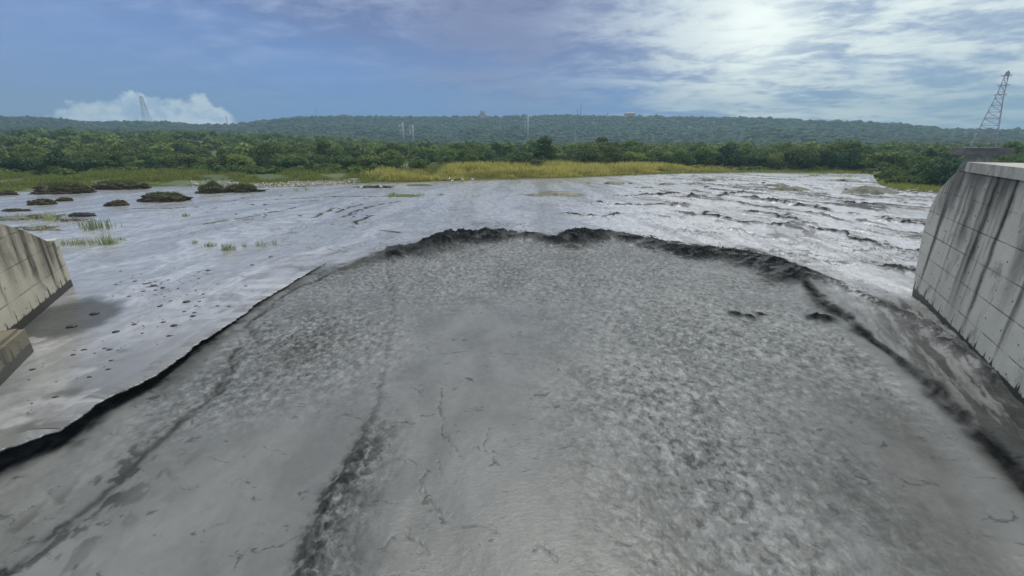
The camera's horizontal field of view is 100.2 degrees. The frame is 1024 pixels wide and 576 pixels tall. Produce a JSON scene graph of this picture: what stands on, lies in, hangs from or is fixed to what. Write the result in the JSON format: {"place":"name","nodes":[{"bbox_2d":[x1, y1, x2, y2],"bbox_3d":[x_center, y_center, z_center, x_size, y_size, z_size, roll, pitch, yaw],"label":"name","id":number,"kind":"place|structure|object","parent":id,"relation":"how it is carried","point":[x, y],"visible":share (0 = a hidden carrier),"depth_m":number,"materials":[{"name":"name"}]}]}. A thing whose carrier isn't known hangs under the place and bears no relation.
{"place":"outdoors","nodes":[
{"label":"outdoors","id":0,"kind":"place"},
{"bbox_2d":[0,117,960,193],"bbox_3d":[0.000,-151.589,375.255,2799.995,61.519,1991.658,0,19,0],"label":"ground","id":1,"kind":"structure","parent":0,"point":[186,183],"depth_m":91.86,"materials":[{"name":"plant"}]},
{"bbox_2d":[0,155,35,171],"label":"tree","id":2,"kind":"object","parent":1,"relation":"on","point":[11,163],"visible":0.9,"depth_m":90.99,"materials":[{"name":"green plant"}]},
{"bbox_2d":[19,156,43,173],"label":"tree","id":3,"kind":"object","parent":1,"relation":"on","point":[30,161],"visible":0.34,"depth_m":94.76,"materials":[{"name":"green plant"}]},
{"bbox_2d":[12,143,51,157],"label":"tree","id":4,"kind":"object","parent":1,"relation":"on","point":[33,150],"visible":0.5,"depth_m":109.12,"materials":[{"name":"green plant"}]},
{"bbox_2d":[0,224,72,330],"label":"retaining wall","id":5,"kind":"structure","parent":1,"relation":"on","point":[35,280],"depth_m":20.41,"materials":[{"name":"concrete"}]},
{"bbox_2d":[39,165,58,175],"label":"bush","id":6,"kind":"object","parent":1,"relation":"on","point":[44,170],"visible":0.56,"depth_m":92.06,"materials":[{"name":"green plant"}]},
{"bbox_2d":[33,149,76,173],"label":"tree","id":7,"kind":"object","parent":1,"relation":"on","point":[56,158],"visible":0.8,"depth_m":93.70,"materials":[{"name":"green plant"}]},
{"bbox_2d":[48,167,74,175],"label":"bush","id":8,"kind":"object","parent":1,"relation":"on","point":[63,171],"visible":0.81,"depth_m":92.46,"materials":[{"name":"green plant"}]},
{"bbox_2d":[30,180,97,194],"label":"earth mound","id":9,"kind":"object","parent":1,"relation":"on","point":[50,188],"visible":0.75,"depth_m":68.20,"materials":[{"name":"plant"}]},
{"bbox_2d":[70,148,103,169],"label":"tree","id":10,"kind":"object","parent":1,"relation":"on","point":[85,153],"visible":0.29,"depth_m":109.21,"materials":[{"name":"green plant"}]},
{"bbox_2d":[70,156,112,170],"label":"tree","id":11,"kind":"object","parent":1,"relation":"on","point":[84,163],"visible":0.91,"depth_m":96.54,"materials":[{"name":"green plant"}]},
{"bbox_2d":[100,150,128,166],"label":"tree","id":12,"kind":"object","parent":1,"relation":"on","point":[114,156],"visible":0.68,"depth_m":103.48,"materials":[{"name":"green plant"}]},
{"bbox_2d":[90,179,151,189],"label":"earth mound","id":13,"kind":"object","parent":1,"relation":"on","point":[110,184],"visible":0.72,"depth_m":74.11,"materials":[{"name":"plant"}]},
{"bbox_2d":[107,143,137,159],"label":"tree","id":14,"kind":"object","parent":1,"relation":"on","point":[118,147],"visible":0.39,"depth_m":113.72,"materials":[{"name":"green plant"}]},
{"bbox_2d":[118,151,135,166],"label":"tree","id":15,"kind":"object","parent":1,"relation":"on","point":[128,154],"visible":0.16,"depth_m":110.89,"materials":[{"name":"green plant"}]},
{"bbox_2d":[125,159,145,167],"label":"tree","id":16,"kind":"object","parent":1,"relation":"on","point":[137,163],"visible":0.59,"depth_m":103.82,"materials":[{"name":"green plant"}]},
{"bbox_2d":[136,148,163,167],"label":"tree","id":17,"kind":"object","parent":1,"relation":"on","point":[144,155],"visible":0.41,"depth_m":114.91,"materials":[{"name":"green plant"}]},
{"bbox_2d":[142,158,162,168],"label":"tree","id":18,"kind":"object","parent":1,"relation":"on","point":[152,162],"visible":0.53,"depth_m":102.76,"materials":[{"name":"green plant"}]},
{"bbox_2d":[150,153,168,167],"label":"tree","id":19,"kind":"object","parent":1,"relation":"on","point":[159,158],"visible":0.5,"depth_m":113.98,"materials":[{"name":"green plant"}]},
{"bbox_2d":[165,151,199,168],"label":"tree","id":20,"kind":"object","parent":1,"relation":"on","point":[189,160],"visible":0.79,"depth_m":102.43,"materials":[{"name":"green plant"}]},
{"bbox_2d":[180,147,202,157],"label":"tree","id":21,"kind":"object","parent":1,"relation":"on","point":[186,150],"visible":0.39,"depth_m":134.11,"materials":[{"name":"green plant"}]},
{"bbox_2d":[195,180,229,193],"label":"earth mound","id":22,"kind":"object","parent":1,"relation":"on","point":[211,187],"visible":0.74,"depth_m":68.60,"materials":[{"name":"plant"}]},
{"bbox_2d":[210,163,223,172],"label":"bush","id":23,"kind":"object","parent":1,"relation":"on","point":[214,167],"visible":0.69,"depth_m":97.82,"materials":[{"name":"green plant"}]},
{"bbox_2d":[206,154,229,167],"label":"tree","id":24,"kind":"object","parent":1,"relation":"on","point":[220,161],"visible":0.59,"depth_m":101.71,"materials":[{"name":"green plant"}]},
{"bbox_2d":[215,146,227,157],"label":"tree","id":25,"kind":"object","parent":1,"relation":"on","point":[221,150],"visible":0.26,"depth_m":129.23,"materials":[{"name":"green plant"}]},
{"bbox_2d":[0,163,457,190],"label":"meadow grass","id":26,"kind":"structure","parent":1,"relation":"on","point":[163,175],"depth_m":87.05,"materials":[{"name":"plant"}]},
{"bbox_2d":[225,153,255,167],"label":"tree","id":27,"kind":"object","parent":1,"relation":"on","point":[238,160],"visible":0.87,"depth_m":100.47,"materials":[{"name":"green plant"}]},
{"bbox_2d":[243,166,259,173],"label":"bush","id":28,"kind":"object","parent":1,"relation":"on","point":[252,169],"visible":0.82,"depth_m":96.25,"materials":[{"name":"green plant"}]},
{"bbox_2d":[251,155,270,165],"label":"tree","id":29,"kind":"object","parent":1,"relation":"on","point":[260,160],"visible":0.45,"depth_m":106.85,"materials":[{"name":"green plant"}]},
{"bbox_2d":[247,141,288,162],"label":"tree","id":30,"kind":"object","parent":1,"relation":"on","point":[266,150],"visible":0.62,"depth_m":116.50,"materials":[{"name":"green plant"}]},
{"bbox_2d":[190,178,359,187],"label":"shore stones","id":31,"kind":"object","parent":1,"relation":"on","point":[287,183],"visible":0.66,"depth_m":81.57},
{"bbox_2d":[269,153,285,161],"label":"tree","id":32,"kind":"object","parent":1,"relation":"on","point":[276,156],"visible":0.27,"depth_m":109.56,"materials":[{"name":"green plant"}]},
{"bbox_2d":[276,155,306,167],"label":"tree","id":33,"kind":"object","parent":1,"relation":"on","point":[285,162],"visible":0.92,"depth_m":102.17,"materials":[{"name":"green plant"}]},
{"bbox_2d":[284,144,301,153],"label":"tree","id":34,"kind":"object","parent":1,"relation":"on","point":[292,148],"visible":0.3,"depth_m":132.79,"materials":[{"name":"green plant"}]},
{"bbox_2d":[286,148,314,157],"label":"tree","id":35,"kind":"object","parent":1,"relation":"on","point":[303,151],"visible":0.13,"depth_m":115.91,"materials":[{"name":"green plant"}]},
{"bbox_2d":[298,142,315,152],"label":"tree","id":36,"kind":"object","parent":1,"relation":"on","point":[308,147],"visible":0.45,"depth_m":155.68,"materials":[{"name":"green plant"}]},
{"bbox_2d":[313,140,333,155],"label":"tree","id":37,"kind":"object","parent":1,"relation":"on","point":[323,145],"visible":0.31,"depth_m":130.99,"materials":[{"name":"green plant"}]},
{"bbox_2d":[325,147,350,156],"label":"tree","id":38,"kind":"object","parent":1,"relation":"on","point":[331,151],"visible":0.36,"depth_m":127.80,"materials":[{"name":"green plant"}]},
{"bbox_2d":[329,151,356,163],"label":"tree","id":39,"kind":"object","parent":1,"relation":"on","point":[336,156],"visible":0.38,"depth_m":107.95,"materials":[{"name":"green plant"}]},
{"bbox_2d":[338,157,356,167],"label":"tree","id":40,"kind":"object","parent":1,"relation":"on","point":[345,162],"visible":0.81,"depth_m":104.25,"materials":[{"name":"green plant"}]},
{"bbox_2d":[343,145,356,157],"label":"tree","id":41,"kind":"object","parent":1,"relation":"on","point":[349,150],"visible":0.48,"depth_m":154.65,"materials":[{"name":"green plant"}]},
{"bbox_2d":[356,151,389,167],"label":"tree","id":42,"kind":"object","parent":1,"relation":"on","point":[366,159],"visible":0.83,"depth_m":103.40,"materials":[{"name":"green plant"}]},
{"bbox_2d":[375,143,404,156],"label":"tree","id":43,"kind":"object","parent":1,"relation":"on","point":[389,146],"visible":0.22,"depth_m":109.53,"materials":[{"name":"green plant"}]},
{"bbox_2d":[377,149,407,167],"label":"tree","id":44,"kind":"object","parent":1,"relation":"on","point":[395,158],"visible":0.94,"depth_m":105.43,"materials":[{"name":"green plant"}]},
{"bbox_2d":[408,157,427,168],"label":"tree","id":45,"kind":"object","parent":1,"relation":"on","point":[417,163],"visible":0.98,"depth_m":107.59,"materials":[{"name":"green plant"}]},
{"bbox_2d":[433,147,458,162],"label":"tree","id":46,"kind":"object","parent":1,"relation":"on","point":[448,151],"visible":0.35,"depth_m":127.57,"materials":[{"name":"green plant"}]},
{"bbox_2d":[441,155,453,165],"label":"tree","id":47,"kind":"object","parent":1,"relation":"on","point":[446,159],"visible":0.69,"depth_m":113.91,"materials":[{"name":"green plant"}]},
{"bbox_2d":[449,143,470,150],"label":"tree","id":48,"kind":"object","parent":1,"relation":"on","point":[457,146],"visible":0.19,"depth_m":134.05,"materials":[{"name":"green plant"}]},
{"bbox_2d":[451,150,478,164],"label":"tree","id":49,"kind":"object","parent":1,"relation":"on","point":[468,158],"visible":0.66,"depth_m":110.98,"materials":[{"name":"green plant"}]},
{"bbox_2d":[481,153,499,162],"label":"tree","id":50,"kind":"object","parent":1,"relation":"on","point":[488,157],"visible":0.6,"depth_m":115.66,"materials":[{"name":"green plant"}]},
{"bbox_2d":[491,142,504,156],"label":"tree","id":51,"kind":"object","parent":1,"relation":"on","point":[497,148],"visible":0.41,"depth_m":161.80,"materials":[{"name":"green plant"}]},
{"bbox_2d":[13,115,995,130],"bbox_3d":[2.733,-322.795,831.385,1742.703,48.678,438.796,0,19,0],"label":"ridge wood","id":52,"kind":"object","parent":1,"relation":"on","point":[530,116],"visible":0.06,"depth_m":899.35,"materials":[{"name":"green plant"}]},
{"bbox_2d":[0,114,1023,146],"bbox_3d":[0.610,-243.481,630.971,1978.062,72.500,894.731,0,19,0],"label":"hill forest","id":53,"kind":"object","parent":1,"relation":"on","point":[660,128],"visible":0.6,"depth_m":703.89,"materials":[{"name":"green plant"}]},
{"bbox_2d":[0,127,1023,167],"bbox_3d":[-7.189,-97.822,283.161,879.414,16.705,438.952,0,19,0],"label":"distant wood","id":54,"kind":"object","parent":1,"relation":"on","point":[96,141],"visible":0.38,"depth_m":190.34,"materials":[{"name":"green plant"}]},
{"bbox_2d":[505,150,529,163],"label":"tree","id":55,"kind":"object","parent":1,"relation":"on","point":[519,156],"visible":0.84,"depth_m":113.94,"materials":[{"name":"green plant"}]},
{"bbox_2d":[531,155,548,165],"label":"tree","id":56,"kind":"object","parent":1,"relation":"on","point":[535,161],"visible":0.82,"depth_m":113.83,"materials":[{"name":"green plant"}]},
{"bbox_2d":[529,135,556,162],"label":"tree","id":57,"kind":"object","parent":1,"relation":"on","point":[548,152],"visible":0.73,"depth_m":115.61,"materials":[{"name":"green plant"}]},
{"bbox_2d":[570,143,606,163],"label":"tree","id":58,"kind":"object","parent":1,"relation":"on","point":[588,153],"visible":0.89,"depth_m":117.14,"materials":[{"name":"green plant"}]},
{"bbox_2d":[589,136,621,147],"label":"tree","id":59,"kind":"object","parent":1,"relation":"on","point":[604,139],"visible":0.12,"depth_m":141.02,"materials":[{"name":"green plant"}]},
{"bbox_2d":[599,145,624,163],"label":"tree","id":60,"kind":"object","parent":1,"relation":"on","point":[612,153],"visible":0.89,"depth_m":115.55,"materials":[{"name":"green plant"}]},
{"bbox_2d":[619,139,638,150],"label":"tree","id":61,"kind":"object","parent":1,"relation":"on","point":[631,142],"visible":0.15,"depth_m":135.09,"materials":[{"name":"green plant"}]},
{"bbox_2d":[621,151,646,162],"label":"tree","id":62,"kind":"object","parent":1,"relation":"on","point":[631,156],"visible":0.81,"depth_m":115.56,"materials":[{"name":"green plant"}]},
{"bbox_2d":[623,143,649,153],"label":"tree","id":63,"kind":"object","parent":1,"relation":"on","point":[638,146],"visible":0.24,"depth_m":126.44,"materials":[{"name":"green plant"}]},
{"bbox_2d":[638,153,658,162],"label":"tree","id":64,"kind":"object","parent":1,"relation":"on","point":[650,159],"visible":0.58,"depth_m":116.00,"materials":[{"name":"green plant"}]},
{"bbox_2d":[648,148,664,157],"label":"tree","id":65,"kind":"object","parent":1,"relation":"on","point":[657,152],"visible":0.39,"depth_m":125.79,"materials":[{"name":"green plant"}]},
{"bbox_2d":[669,150,696,166],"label":"tree","id":66,"kind":"object","parent":1,"relation":"on","point":[681,157],"visible":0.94,"depth_m":116.87,"materials":[{"name":"green plant"}]},
{"bbox_2d":[685,142,707,151],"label":"tree","id":67,"kind":"object","parent":1,"relation":"on","point":[696,146],"visible":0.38,"depth_m":163.04,"materials":[{"name":"green plant"}]},
{"bbox_2d":[692,147,721,165],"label":"tree","id":68,"kind":"object","parent":1,"relation":"on","point":[703,155],"visible":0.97,"depth_m":117.83,"materials":[{"name":"green plant"}]},
{"bbox_2d":[709,144,743,167],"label":"tree","id":69,"kind":"object","parent":1,"relation":"on","point":[729,157],"visible":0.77,"depth_m":119.03,"materials":[{"name":"green plant"}]},
{"bbox_2d":[735,147,759,155],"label":"tree","id":70,"kind":"object","parent":1,"relation":"on","point":[746,151],"visible":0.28,"depth_m":128.30,"materials":[{"name":"green plant"}]},
{"bbox_2d":[742,152,769,166],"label":"tree","id":71,"kind":"object","parent":1,"relation":"on","point":[750,159],"visible":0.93,"depth_m":119.02,"materials":[{"name":"green plant"}]},
{"bbox_2d":[762,153,786,167],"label":"tree","id":72,"kind":"object","parent":1,"relation":"on","point":[775,159],"visible":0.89,"depth_m":116.28,"materials":[{"name":"green plant"}]},
{"bbox_2d":[783,144,819,168],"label":"tree","id":73,"kind":"object","parent":1,"relation":"on","point":[808,158],"visible":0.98,"depth_m":113.85,"materials":[{"name":"green plant"}]},
{"bbox_2d":[664,167,941,191],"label":"shore grass","id":74,"kind":"structure","parent":1,"relation":"on","point":[921,187],"depth_m":109.16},
{"bbox_2d":[813,149,840,168],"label":"tree","id":75,"kind":"object","parent":1,"relation":"on","point":[828,158],"visible":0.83,"depth_m":113.81,"materials":[{"name":"green plant"}]},
{"bbox_2d":[824,144,839,153],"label":"tree","id":76,"kind":"object","parent":1,"relation":"on","point":[832,148],"visible":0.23,"depth_m":123.81,"materials":[{"name":"green plant"}]},
{"bbox_2d":[820,139,848,148],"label":"tree","id":77,"kind":"object","parent":1,"relation":"on","point":[838,143],"visible":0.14,"depth_m":147.34,"materials":[{"name":"green plant"}]},
{"bbox_2d":[833,146,867,169],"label":"tree","id":78,"kind":"object","parent":1,"relation":"on","point":[852,159],"visible":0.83,"depth_m":112.87,"materials":[{"name":"green plant"}]},
{"bbox_2d":[836,139,872,164],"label":"tree","id":79,"kind":"object","parent":1,"relation":"on","point":[857,143],"visible":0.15,"depth_m":121.12,"materials":[{"name":"green plant"}]},
{"bbox_2d":[859,148,907,170],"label":"tree","id":80,"kind":"object","parent":1,"relation":"on","point":[878,160],"visible":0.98,"depth_m":106.93,"materials":[{"name":"green plant"}]},
{"bbox_2d":[884,175,904,182],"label":"bush","id":81,"kind":"object","parent":1,"relation":"on","point":[898,178],"visible":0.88,"depth_m":78.97,"materials":[{"name":"green plant"}]},
{"bbox_2d":[902,175,932,185],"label":"bush","id":82,"kind":"object","parent":1,"relation":"on","point":[919,180],"visible":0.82,"depth_m":75.89,"materials":[{"name":"green plant"}]},
{"bbox_2d":[903,153,942,170],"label":"tree","id":83,"kind":"object","parent":1,"relation":"on","point":[919,159],"visible":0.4,"depth_m":90.23,"materials":[{"name":"green plant"}]},
{"bbox_2d":[908,160,939,175],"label":"tree","id":84,"kind":"object","parent":1,"relation":"on","point":[914,170],"visible":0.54,"depth_m":79.60,"materials":[{"name":"green plant"}]},
{"bbox_2d":[914,162,959,185],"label":"tree","id":85,"kind":"object","parent":1,"relation":"on","point":[943,173],"visible":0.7,"depth_m":74.27,"materials":[{"name":"green plant"}]},
{"bbox_2d":[921,149,952,159],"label":"tree","id":86,"kind":"object","parent":1,"relation":"on","point":[930,152],"visible":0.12,"depth_m":107.01,"materials":[{"name":"green plant"}]},
{"bbox_2d":[930,156,961,170],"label":"tree","id":87,"kind":"object","parent":1,"relation":"on","point":[941,161],"visible":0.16,"depth_m":81.65,"materials":[{"name":"green plant"}]},
{"bbox_2d":[912,162,1023,404],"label":"retaining wall","id":88,"kind":"structure","parent":1,"relation":"on","point":[968,287],"depth_m":17.24,"materials":[{"name":"concrete"}]},
{"bbox_2d":[949,147,1015,172],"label":"caisson pier","id":89,"kind":"structure","parent":1,"relation":"on","point":[978,154],"depth_m":68.02,"materials":[{"name":"concrete"}]},
{"bbox_2d":[0,172,1023,575],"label":"river water","id":90,"kind":"structure","parent":0,"point":[430,382],"depth_m":14.70,"materials":[{"name":"liquid"}]},
{"bbox_2d":[0,190,19,195],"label":"earth mound","id":91,"kind":"object","parent":90,"relation":"in","point":[6,192],"visible":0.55,"depth_m":66.36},
{"bbox_2d":[0,216,31,220],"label":"sandbar","id":92,"kind":"structure","parent":90,"relation":"in","point":[7,218],"depth_m":45.42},
{"bbox_2d":[0,329,33,385],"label":"concrete block","id":93,"kind":"structure","parent":90,"relation":"in","point":[16,350],"depth_m":15.92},
{"bbox_2d":[27,198,56,204],"bbox_3d":[-62.432,-11.131,56.919,4.196,1.618,2.314,0,19,0],"label":"earth mound","id":94,"kind":"object","parent":90,"relation":"in","point":[41,201],"visible":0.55,"depth_m":56.30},
{"bbox_2d":[38,211,66,220],"bbox_3d":[-49.123,-7.725,45.350,2.388,1.204,1.504,-2,19,-6],"label":"grass tuft","id":95,"kind":"object","parent":90,"relation":"in","point":[45,218],"visible":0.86,"depth_m":45.41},
{"bbox_2d":[61,237,102,246],"bbox_3d":[-35.327,-3.878,34.995,2.858,0.659,2.027,0,19,0],"label":"grass tuft","id":96,"kind":"object","parent":90,"relation":"on","point":[83,242],"visible":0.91,"depth_m":34.89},
{"bbox_2d":[68,212,96,216],"bbox_3d":[-48.142,-8.052,48.113,3.174,0.948,1.457,0,19,0],"label":"earth mound","id":97,"kind":"object","parent":90,"relation":"in","point":[83,214],"visible":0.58,"depth_m":47.68,"materials":[{"name":"soil"}]},
{"bbox_2d":[73,216,121,230],"bbox_3d":[-39.832,-6.218,40.656,3.394,1.366,2.659,0,19,0],"label":"grass tuft","id":98,"kind":"object","parent":90,"relation":"on","point":[91,224],"visible":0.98,"depth_m":40.75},
{"bbox_2d":[95,233,118,245],"bbox_3d":[-33.017,-4.032,34.838,1.413,1.068,1.367,7,20,21],"label":"grass tuft","id":99,"kind":"object","parent":90,"relation":"in","point":[109,241],"visible":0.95,"depth_m":34.86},
{"bbox_2d":[103,199,129,205],"bbox_3d":[-51.494,-10.741,55.797,3.164,1.687,1.914,0,19,0],"label":"earth mound","id":100,"kind":"object","parent":90,"relation":"in","point":[118,202],"visible":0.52,"depth_m":55.23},
{"bbox_2d":[0,263,325,452],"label":"river shelf","id":101,"kind":"object","parent":90,"relation":"in","point":[76,411],"visible":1,"depth_m":15.07,"materials":[{"name":"soil"}]},
{"bbox_2d":[136,191,193,202],"bbox_3d":[-48.779,-12.369,60.126,7.516,2.671,3.953,0,19,0],"label":"earth mound","id":102,"kind":"object","parent":90,"relation":"in","point":[157,196],"visible":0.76,"depth_m":59.03,"materials":[{"name":"green plant"}]},
{"bbox_2d":[225,183,265,192],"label":"earth mound","id":103,"kind":"object","parent":90,"relation":"in","point":[241,188],"visible":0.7,"depth_m":70.41,"materials":[{"name":"green plant"}]},
{"bbox_2d":[519,190,587,196],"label":"sandbar","id":104,"kind":"structure","parent":90,"relation":"on","point":[555,193],"depth_m":65.82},
{"bbox_2d":[453,227,777,263],"bbox_3d":[7.964,-4.197,35.709,25.341,1.299,9.317,7,20,20],"label":"splash","id":105,"kind":"object","parent":90,"relation":"on","point":[653,240],"visible":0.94,"depth_m":33.72,"materials":[{"name":"black"}]},
{"bbox_2d":[766,186,810,190],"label":"sandbar","id":106,"kind":"structure","parent":90,"relation":"on","point":[787,188],"depth_m":71.95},
{"bbox_2d":[842,185,900,194],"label":"sandbar","id":107,"kind":"structure","parent":90,"relation":"in","point":[871,190],"depth_m":68.24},
{"bbox_2d":[0,0,1023,129],"label":"sky","id":108,"kind":"structure","parent":0,"point":[942,64],"materials":[{"name":"blue"}]},
{"bbox_2d":[357,159,741,181],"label":"tall grass","id":109,"kind":"structure","parent":0,"point":[470,170],"depth_m":100.28,"materials":[{"name":"plant"}]},
{"bbox_2d":[969,70,1011,147],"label":"lattice tower","id":110,"kind":"structure","parent":0,"point":[1007,73],"depth_m":67.08,"materials":[{"name":"metal"}]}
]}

